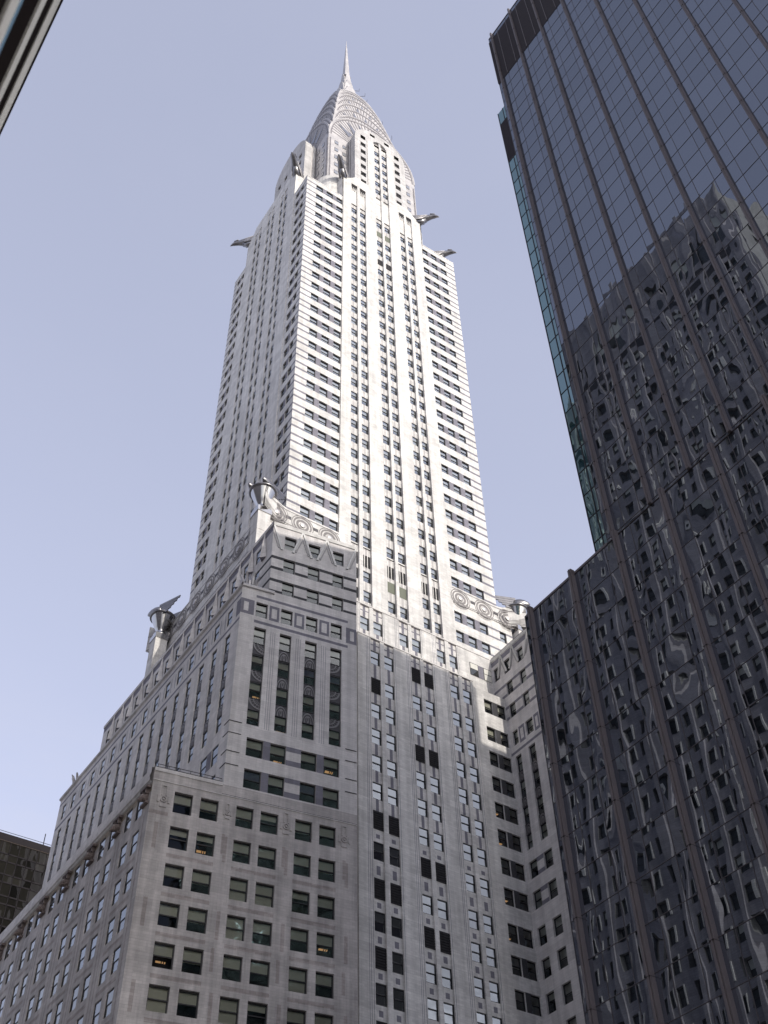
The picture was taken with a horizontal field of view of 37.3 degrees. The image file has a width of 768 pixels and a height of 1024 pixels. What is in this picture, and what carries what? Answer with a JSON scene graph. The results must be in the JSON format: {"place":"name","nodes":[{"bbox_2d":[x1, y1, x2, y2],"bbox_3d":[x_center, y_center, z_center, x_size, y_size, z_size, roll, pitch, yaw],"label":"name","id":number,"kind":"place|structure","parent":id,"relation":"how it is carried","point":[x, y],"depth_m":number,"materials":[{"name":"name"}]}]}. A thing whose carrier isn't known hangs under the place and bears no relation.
{"place":"outdoors","nodes":[
{"label":"outdoors","id":0,"kind":"place"},
{"bbox_2d":[0,830,50,933],"bbox_3d":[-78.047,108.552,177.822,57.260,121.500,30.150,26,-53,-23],"label":"bronze glass building","id":1,"kind":"structure","parent":0,"point":[23,864],"depth_m":209.38,"materials":[{"name":"brown glass"}]},
{"bbox_2d":[0,0,62,134],"bbox_3d":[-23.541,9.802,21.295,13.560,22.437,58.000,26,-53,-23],"label":"banded building","id":2,"kind":"structure","parent":0,"point":[25,26],"depth_m":12.51,"materials":[{"name":"grey glass"}]},
{"bbox_2d":[0,41,584,1023],"bbox_3d":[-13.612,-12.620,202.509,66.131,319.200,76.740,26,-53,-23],"label":"skyscraper","id":3,"kind":"structure","parent":0,"point":[310,783],"depth_m":119.99,"materials":[{"name":"white brick"}]},
{"bbox_2d":[146,985,169,1013],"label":"window","id":4,"kind":"structure","parent":3,"relation":"in","point":[157,999],"depth_m":84.17,"materials":[{"name":"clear glass"}]},
{"bbox_2d":[152,942,174,969],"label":"window","id":5,"kind":"structure","parent":3,"relation":"in","point":[163,954],"depth_m":87.01,"materials":[{"name":"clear glass"}]},
{"bbox_2d":[157,902,178,927],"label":"window","id":6,"kind":"structure","parent":3,"relation":"in","point":[168,913],"depth_m":89.49,"materials":[{"name":"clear glass"}]},
{"bbox_2d":[162,864,183,888],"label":"window","id":7,"kind":"structure","parent":3,"relation":"in","point":[173,875],"depth_m":91.92,"materials":[{"name":"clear glass"}]},
{"bbox_2d":[168,827,187,850],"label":"window","id":8,"kind":"structure","parent":3,"relation":"in","point":[178,838],"depth_m":94.56,"materials":[{"name":"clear glass"}]},
{"bbox_2d":[172,793,192,815],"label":"window","id":9,"kind":"structure","parent":3,"relation":"in","point":[182,804],"depth_m":96.88,"materials":[{"name":"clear glass"}]},
{"bbox_2d":[176,990,198,1018],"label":"window","id":10,"kind":"structure","parent":3,"relation":"in","point":[187,1006],"depth_m":85.26,"materials":[{"name":"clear glass"}]},
{"bbox_2d":[181,948,202,974],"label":"window","id":11,"kind":"structure","parent":3,"relation":"in","point":[192,959],"depth_m":87.69,"materials":[{"name":"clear glass"}]},
{"bbox_2d":[186,908,206,933],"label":"window","id":12,"kind":"structure","parent":3,"relation":"in","point":[196,919],"depth_m":90.12,"materials":[{"name":"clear glass"}]},
{"bbox_2d":[190,870,210,894],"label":"window","id":13,"kind":"structure","parent":3,"relation":"in","point":[200,883],"depth_m":92.58,"materials":[{"name":"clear glass"}]},
{"bbox_2d":[195,833,214,856],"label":"window","id":14,"kind":"structure","parent":3,"relation":"in","point":[204,843],"depth_m":95.21,"materials":[{"name":"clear glass"}]},
{"bbox_2d":[199,799,217,821],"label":"window","id":15,"kind":"structure","parent":3,"relation":"in","point":[208,810],"depth_m":97.52,"materials":[{"name":"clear glass"}]},
{"bbox_2d":[218,997,238,1023],"bbox_3d":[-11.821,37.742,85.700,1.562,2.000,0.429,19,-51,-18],"label":"window","id":16,"kind":"structure","parent":3,"relation":"in","point":[227,1007],"depth_m":85.77,"materials":[{"name":"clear glass"}]},
{"bbox_2d":[222,955,241,981],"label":"window","id":17,"kind":"structure","parent":3,"relation":"in","point":[231,965],"depth_m":88.66,"materials":[{"name":"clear glass"}]},
{"bbox_2d":[225,915,244,940],"bbox_3d":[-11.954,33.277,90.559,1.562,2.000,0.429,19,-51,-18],"label":"window","id":18,"kind":"structure","parent":3,"relation":"in","point":[234,925],"depth_m":90.63,"materials":[{"name":"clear glass"}]},
{"bbox_2d":[229,878,247,901],"bbox_3d":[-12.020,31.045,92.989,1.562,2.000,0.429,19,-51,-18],"label":"window","id":19,"kind":"structure","parent":3,"relation":"in","point":[237,889],"depth_m":93.08,"materials":[{"name":"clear glass"}]},
{"bbox_2d":[232,841,249,863],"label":"window","id":20,"kind":"structure","parent":3,"relation":"in","point":[240,854],"depth_m":96.01,"materials":[{"name":"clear glass"}]},
{"bbox_2d":[235,807,252,828],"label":"window","id":21,"kind":"structure","parent":3,"relation":"in","point":[243,816],"depth_m":98.45,"materials":[{"name":"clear glass"}]},
{"bbox_2d":[243,769,260,790],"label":"window","id":22,"kind":"structure","parent":3,"relation":"in","point":[251,779],"depth_m":101.55,"materials":[{"name":"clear glass"}]},
{"bbox_2d":[246,709,258,725],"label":"window","id":23,"kind":"structure","parent":3,"relation":"in","point":[252,715],"depth_m":106.35,"materials":[{"name":"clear glass"}]},
{"bbox_2d":[245,738,262,758],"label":"window","id":24,"kind":"structure","parent":3,"relation":"in","point":[253,748],"depth_m":104.01,"materials":[{"name":"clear glass"}]},
{"bbox_2d":[248,681,260,700],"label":"window","id":25,"kind":"structure","parent":3,"relation":"in","point":[254,688],"depth_m":108.71,"materials":[{"name":"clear glass"}]},
{"bbox_2d":[246,1002,266,1023],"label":"window","id":26,"kind":"structure","parent":3,"relation":"in","point":[255,1012],"depth_m":87.01,"materials":[{"name":"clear glass"}]},
{"bbox_2d":[251,654,262,672],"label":"window","id":27,"kind":"structure","parent":3,"relation":"in","point":[256,663],"depth_m":111.26,"materials":[{"name":"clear glass"}]},
{"bbox_2d":[249,960,268,986],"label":"window","id":28,"kind":"structure","parent":3,"relation":"in","point":[258,970],"depth_m":89.31,"materials":[{"name":"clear glass"}]},
{"bbox_2d":[253,628,264,645],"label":"window","id":29,"kind":"structure","parent":3,"relation":"in","point":[259,635],"depth_m":113.75,"materials":[{"name":"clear glass"}]},
{"bbox_2d":[255,603,266,618],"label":"window","id":30,"kind":"structure","parent":3,"relation":"in","point":[261,610],"depth_m":116.20,"materials":[{"name":"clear glass"}]},
{"bbox_2d":[252,920,271,945],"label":"window","id":31,"kind":"structure","parent":3,"relation":"in","point":[261,930],"depth_m":91.76,"materials":[{"name":"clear glass"}]},
{"bbox_2d":[255,883,273,907],"bbox_3d":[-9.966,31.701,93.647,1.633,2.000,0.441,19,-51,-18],"label":"window","id":32,"kind":"structure","parent":3,"relation":"in","point":[263,893],"depth_m":93.74,"materials":[{"name":"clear glass"}]},
{"bbox_2d":[257,846,275,869],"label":"window","id":33,"kind":"structure","parent":3,"relation":"in","point":[266,856],"depth_m":96.71,"materials":[{"name":"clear glass"}]},
{"bbox_2d":[260,813,277,834],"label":"window","id":34,"kind":"structure","parent":3,"relation":"in","point":[267,821],"depth_m":99.27,"materials":[{"name":"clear glass"}]},
{"bbox_2d":[267,775,283,795],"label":"window","id":35,"kind":"structure","parent":3,"relation":"in","point":[275,785],"depth_m":102.17,"materials":[{"name":"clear glass"}]},
{"bbox_2d":[270,744,285,764],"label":"window","id":36,"kind":"structure","parent":3,"relation":"in","point":[277,753],"depth_m":104.65,"materials":[{"name":"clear glass"}]},
{"bbox_2d":[274,716,285,732],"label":"window","id":37,"kind":"structure","parent":3,"relation":"in","point":[279,723],"depth_m":107.21,"materials":[{"name":"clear glass"}]},
{"bbox_2d":[276,688,287,707],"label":"window","id":38,"kind":"structure","parent":3,"relation":"in","point":[281,698],"depth_m":109.58,"materials":[{"name":"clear glass"}]},
{"bbox_2d":[277,661,288,679],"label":"window","id":39,"kind":"structure","parent":3,"relation":"in","point":[283,668],"depth_m":112.05,"materials":[{"name":"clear glass"}]},
{"bbox_2d":[279,635,290,652],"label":"window","id":40,"kind":"structure","parent":3,"relation":"in","point":[284,643],"depth_m":114.54,"materials":[{"name":"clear glass"}]},
{"bbox_2d":[281,610,291,625],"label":"window","id":41,"kind":"structure","parent":3,"relation":"in","point":[286,617],"depth_m":117.00,"materials":[{"name":"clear glass"}]},
{"bbox_2d":[282,582,293,596],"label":"window","id":42,"kind":"structure","parent":3,"relation":"in","point":[287,589],"depth_m":119.86,"materials":[{"name":"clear glass"}]},
{"bbox_2d":[0,136,576,1023],"bbox_3d":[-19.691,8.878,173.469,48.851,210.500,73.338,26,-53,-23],"label":"small windows","id":43,"kind":"structure","parent":3,"relation":"in","point":[376,713],"depth_m":133.45,"materials":[{"name":"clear glass"}]},
{"bbox_2d":[283,560,294,573],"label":"window","id":44,"kind":"structure","parent":3,"relation":"in","point":[287,567],"depth_m":122.37,"materials":[{"name":"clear glass"}]},
{"bbox_2d":[285,538,295,550],"bbox_3d":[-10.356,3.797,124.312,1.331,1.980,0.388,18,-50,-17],"label":"window","id":45,"kind":"structure","parent":3,"relation":"in","point":[289,545],"depth_m":124.61,"materials":[{"name":"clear glass"}]},
{"bbox_2d":[287,1009,304,1023],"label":"window","id":46,"kind":"structure","parent":3,"relation":"in","point":[293,1016],"depth_m":87.71,"materials":[{"name":"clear glass"}]},
{"bbox_2d":[288,967,306,993],"bbox_3d":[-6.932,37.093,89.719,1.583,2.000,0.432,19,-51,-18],"label":"window","id":47,"kind":"structure","parent":3,"relation":"in","point":[297,977],"depth_m":89.82,"materials":[{"name":"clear glass"}]},
{"bbox_2d":[290,928,307,952],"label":"window","id":48,"kind":"structure","parent":3,"relation":"in","point":[298,939],"depth_m":92.69,"materials":[{"name":"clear glass"}]},
{"bbox_2d":[292,890,308,914],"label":"window","id":49,"kind":"structure","parent":3,"relation":"in","point":[299,899],"depth_m":95.21,"materials":[{"name":"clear glass"}]},
{"bbox_2d":[293,854,309,876],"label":"window","id":50,"kind":"structure","parent":3,"relation":"in","point":[300,866],"depth_m":97.64,"materials":[{"name":"grey glass"}]},
{"bbox_2d":[295,820,310,842],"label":"window","id":51,"kind":"structure","parent":3,"relation":"in","point":[302,829],"depth_m":100.05,"materials":[{"name":"grey glass"}]},
{"bbox_2d":[299,783,314,803],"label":"window","id":52,"kind":"structure","parent":3,"relation":"in","point":[306,793],"depth_m":103.08,"materials":[{"name":"black glass"}]},
{"bbox_2d":[301,723,313,739],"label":"window","id":53,"kind":"structure","parent":3,"relation":"in","point":[307,729],"depth_m":108.01,"materials":[{"name":"black glass"}]},
{"bbox_2d":[302,695,313,713],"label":"window","id":54,"kind":"structure","parent":3,"relation":"in","point":[308,703],"depth_m":110.33,"materials":[{"name":"black glass"}]},
{"bbox_2d":[301,752,315,771],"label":"window","id":55,"kind":"structure","parent":3,"relation":"in","point":[307,760],"depth_m":105.57,"materials":[{"name":"grey glass"}]},
{"bbox_2d":[304,668,314,686],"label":"window","id":56,"kind":"structure","parent":3,"relation":"in","point":[309,675],"depth_m":112.85,"materials":[{"name":"black glass"}]},
{"bbox_2d":[305,642,315,659],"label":"window","id":57,"kind":"structure","parent":3,"relation":"in","point":[310,649],"depth_m":115.33,"materials":[{"name":"grey glass"}]},
{"bbox_2d":[306,617,316,632],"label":"window","id":58,"kind":"structure","parent":3,"relation":"in","point":[310,623],"depth_m":117.80,"materials":[{"name":"grey glass"}]},
{"bbox_2d":[307,590,317,604],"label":"window","id":59,"kind":"structure","parent":3,"relation":"in","point":[312,596],"depth_m":120.68,"materials":[{"name":"grey glass"}]},
{"bbox_2d":[307,567,318,581],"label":"window","id":60,"kind":"structure","parent":3,"relation":"in","point":[312,574],"depth_m":123.18,"materials":[{"name":"grey glass"}]},
{"bbox_2d":[308,545,319,558],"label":"window","id":61,"kind":"structure","parent":3,"relation":"in","point":[314,551],"depth_m":125.68,"materials":[{"name":"grey glass"}]},
{"bbox_2d":[315,972,332,998],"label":"window","id":62,"kind":"structure","parent":3,"relation":"in","point":[323,981],"depth_m":90.92,"materials":[{"name":"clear glass"}]},
{"bbox_2d":[315,1014,332,1023],"bbox_3d":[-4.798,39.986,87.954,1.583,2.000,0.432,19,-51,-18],"label":"window","id":63,"kind":"structure","parent":3,"relation":"in","point":[319,1019],"depth_m":88.49,"materials":[{"name":"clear glass"}]},
{"bbox_2d":[316,933,333,957],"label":"window","id":64,"kind":"structure","parent":3,"relation":"in","point":[324,943],"depth_m":93.33,"materials":[{"name":"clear glass"}]},
{"bbox_2d":[317,896,333,919],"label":"window","id":65,"kind":"structure","parent":3,"relation":"in","point":[324,905],"depth_m":95.80,"materials":[{"name":"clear glass"}]},
{"bbox_2d":[318,859,334,881],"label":"window","id":66,"kind":"structure","parent":3,"relation":"in","point":[326,869],"depth_m":98.28,"materials":[{"name":"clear glass"}]},
{"bbox_2d":[319,826,334,847],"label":"window","id":67,"kind":"structure","parent":3,"relation":"in","point":[325,833],"depth_m":100.74,"materials":[{"name":"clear glass"}]},
{"bbox_2d":[323,788,337,808],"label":"window","id":68,"kind":"structure","parent":3,"relation":"in","point":[330,797],"depth_m":103.73,"materials":[{"name":"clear glass"}]},
{"bbox_2d":[323,757,338,776],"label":"window","id":69,"kind":"structure","parent":3,"relation":"in","point":[331,766],"depth_m":106.17,"materials":[{"name":"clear glass"}]},
{"bbox_2d":[329,702,339,720],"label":"window","id":70,"kind":"structure","parent":3,"relation":"in","point":[334,708],"depth_m":111.18,"materials":[{"name":"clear glass"}]},
{"bbox_2d":[329,730,339,746],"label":"window","id":71,"kind":"structure","parent":3,"relation":"in","point":[333,735],"depth_m":108.79,"materials":[{"name":"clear glass"}]},
{"bbox_2d":[330,649,340,666],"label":"window","id":72,"kind":"structure","parent":3,"relation":"in","point":[334,655],"depth_m":116.09,"materials":[{"name":"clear glass"}]},
{"bbox_2d":[330,675,340,692],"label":"window","id":73,"kind":"structure","parent":3,"relation":"in","point":[335,681],"depth_m":113.62,"materials":[{"name":"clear glass"}]},
{"bbox_2d":[331,624,340,639],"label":"window","id":74,"kind":"structure","parent":3,"relation":"in","point":[335,632],"depth_m":118.61,"materials":[{"name":"grey glass"}]},
{"bbox_2d":[332,574,342,588],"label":"window","id":75,"kind":"structure","parent":3,"relation":"in","point":[336,581],"depth_m":124.03,"materials":[{"name":"grey glass"}]},
{"bbox_2d":[332,597,342,611],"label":"window","id":76,"kind":"structure","parent":3,"relation":"in","point":[336,604],"depth_m":121.51,"materials":[{"name":"grey glass"}]},
{"bbox_2d":[333,552,342,565],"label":"window","id":77,"kind":"structure","parent":3,"relation":"in","point":[338,558],"depth_m":126.48,"materials":[{"name":"grey glass"}]},
{"bbox_2d":[375,911,384,933],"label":"window","id":78,"kind":"structure","parent":3,"relation":"in","point":[378,916],"depth_m":104.47,"materials":[{"name":"black glass"}]},
{"bbox_2d":[376,983,386,1006],"bbox_3d":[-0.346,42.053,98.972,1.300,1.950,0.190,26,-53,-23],"label":"window","id":79,"kind":"structure","parent":3,"relation":"in","point":[381,990],"depth_m":99.13,"materials":[{"name":"black glass"}]},
{"bbox_2d":[381,916,401,938],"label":"window","id":80,"kind":"structure","parent":3,"relation":"in","point":[395,922],"depth_m":105.19,"materials":[{"name":"black glass"}]},
{"bbox_2d":[385,987,404,1011],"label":"window","id":81,"kind":"structure","parent":3,"relation":"in","point":[397,993],"depth_m":99.83,"materials":[{"name":"black glass"}]},
{"bbox_2d":[392,951,403,974],"bbox_3d":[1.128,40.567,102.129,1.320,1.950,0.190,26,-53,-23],"label":"window","id":82,"kind":"structure","parent":3,"relation":"in","point":[396,957],"depth_m":102.27,"materials":[{"name":"black glass"}]},
{"bbox_2d":[422,894,432,915],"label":"window","id":83,"kind":"structure","parent":3,"relation":"in","point":[426,899],"depth_m":109.03,"materials":[{"name":"grey glass"}]},
{"bbox_2d":[426,962,436,984],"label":"window","id":84,"kind":"structure","parent":3,"relation":"in","point":[429,966],"depth_m":104.09,"materials":[{"name":"grey glass"}]},
{"bbox_2d":[427,997,438,1021],"bbox_3d":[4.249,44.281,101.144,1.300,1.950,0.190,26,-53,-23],"label":"window","id":85,"kind":"structure","parent":3,"relation":"in","point":[432,1015],"depth_m":101.25,"materials":[{"name":"grey glass"}]},
{"bbox_2d":[428,899,447,920],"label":"window","id":86,"kind":"structure","parent":3,"relation":"in","point":[442,909],"depth_m":109.48,"materials":[{"name":"grey glass"}]},
{"bbox_2d":[431,966,452,989],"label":"window","id":87,"kind":"structure","parent":3,"relation":"in","point":[446,972],"depth_m":104.83,"materials":[{"name":"grey glass"}]},
{"bbox_2d":[436,1002,454,1023],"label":"window","id":88,"kind":"structure","parent":3,"relation":"in","point":[448,1017],"depth_m":102.00,"materials":[{"name":"grey glass"}]},
{"bbox_2d":[468,909,478,930],"bbox_3d":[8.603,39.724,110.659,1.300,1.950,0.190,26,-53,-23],"label":"window","id":89,"kind":"structure","parent":3,"relation":"in","point":[473,924],"depth_m":110.79,"materials":[{"name":"grey glass"}]},
{"bbox_2d":[471,942,481,963],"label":"window","id":90,"kind":"structure","parent":3,"relation":"in","point":[475,948],"depth_m":108.79,"materials":[{"name":"grey glass"}]},
{"bbox_2d":[474,976,484,998],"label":"window","id":91,"kind":"structure","parent":3,"relation":"in","point":[478,984],"depth_m":106.22,"materials":[{"name":"grey glass"}]},
{"bbox_2d":[469,662,491,682],"bbox_3d":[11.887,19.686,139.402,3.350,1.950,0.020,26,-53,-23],"label":"recess window","id":92,"kind":"structure","parent":3,"relation":"in","point":[480,672],"depth_m":139.38,"materials":[{"name":"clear glass"}]},
{"bbox_2d":[476,1011,486,1023],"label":"window","id":93,"kind":"structure","parent":3,"relation":"in","point":[481,1019],"depth_m":103.83,"materials":[{"name":"grey glass"}]},
{"bbox_2d":[476,914,493,934],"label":"window","id":94,"kind":"structure","parent":3,"relation":"in","point":[486,919],"depth_m":111.86,"materials":[{"name":"grey glass"}]},
{"bbox_2d":[476,946,496,967],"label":"window","id":95,"kind":"structure","parent":3,"relation":"in","point":[489,951],"depth_m":109.46,"materials":[{"name":"grey glass"}]},
{"bbox_2d":[479,981,499,1003],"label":"window","id":96,"kind":"structure","parent":3,"relation":"in","point":[493,986],"depth_m":106.93,"materials":[{"name":"grey glass"}]},
{"bbox_2d":[485,1016,501,1023],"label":"window","id":97,"kind":"structure","parent":3,"relation":"in","point":[496,1020],"depth_m":104.62,"materials":[{"name":"grey glass"}]},
{"bbox_2d":[0,0,594,846],"label":"sky","id":98,"kind":"structure","parent":0,"point":[141,140],"materials":[{"name":"blue"}]},
{"bbox_2d":[488,0,767,1023],"bbox_3d":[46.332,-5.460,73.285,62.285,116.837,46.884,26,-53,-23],"label":"glass tower","id":99,"kind":"structure","parent":0,"point":[634,134],"depth_m":58.53,"materials":[{"name":"black glass"}]},
{"bbox_2d":[488,0,767,1023],"bbox_3d":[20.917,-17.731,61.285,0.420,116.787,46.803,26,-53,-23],"label":"window frame","id":100,"kind":"structure","parent":99,"relation":"in","point":[605,544],"depth_m":59.96,"materials":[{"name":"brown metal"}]}
]}

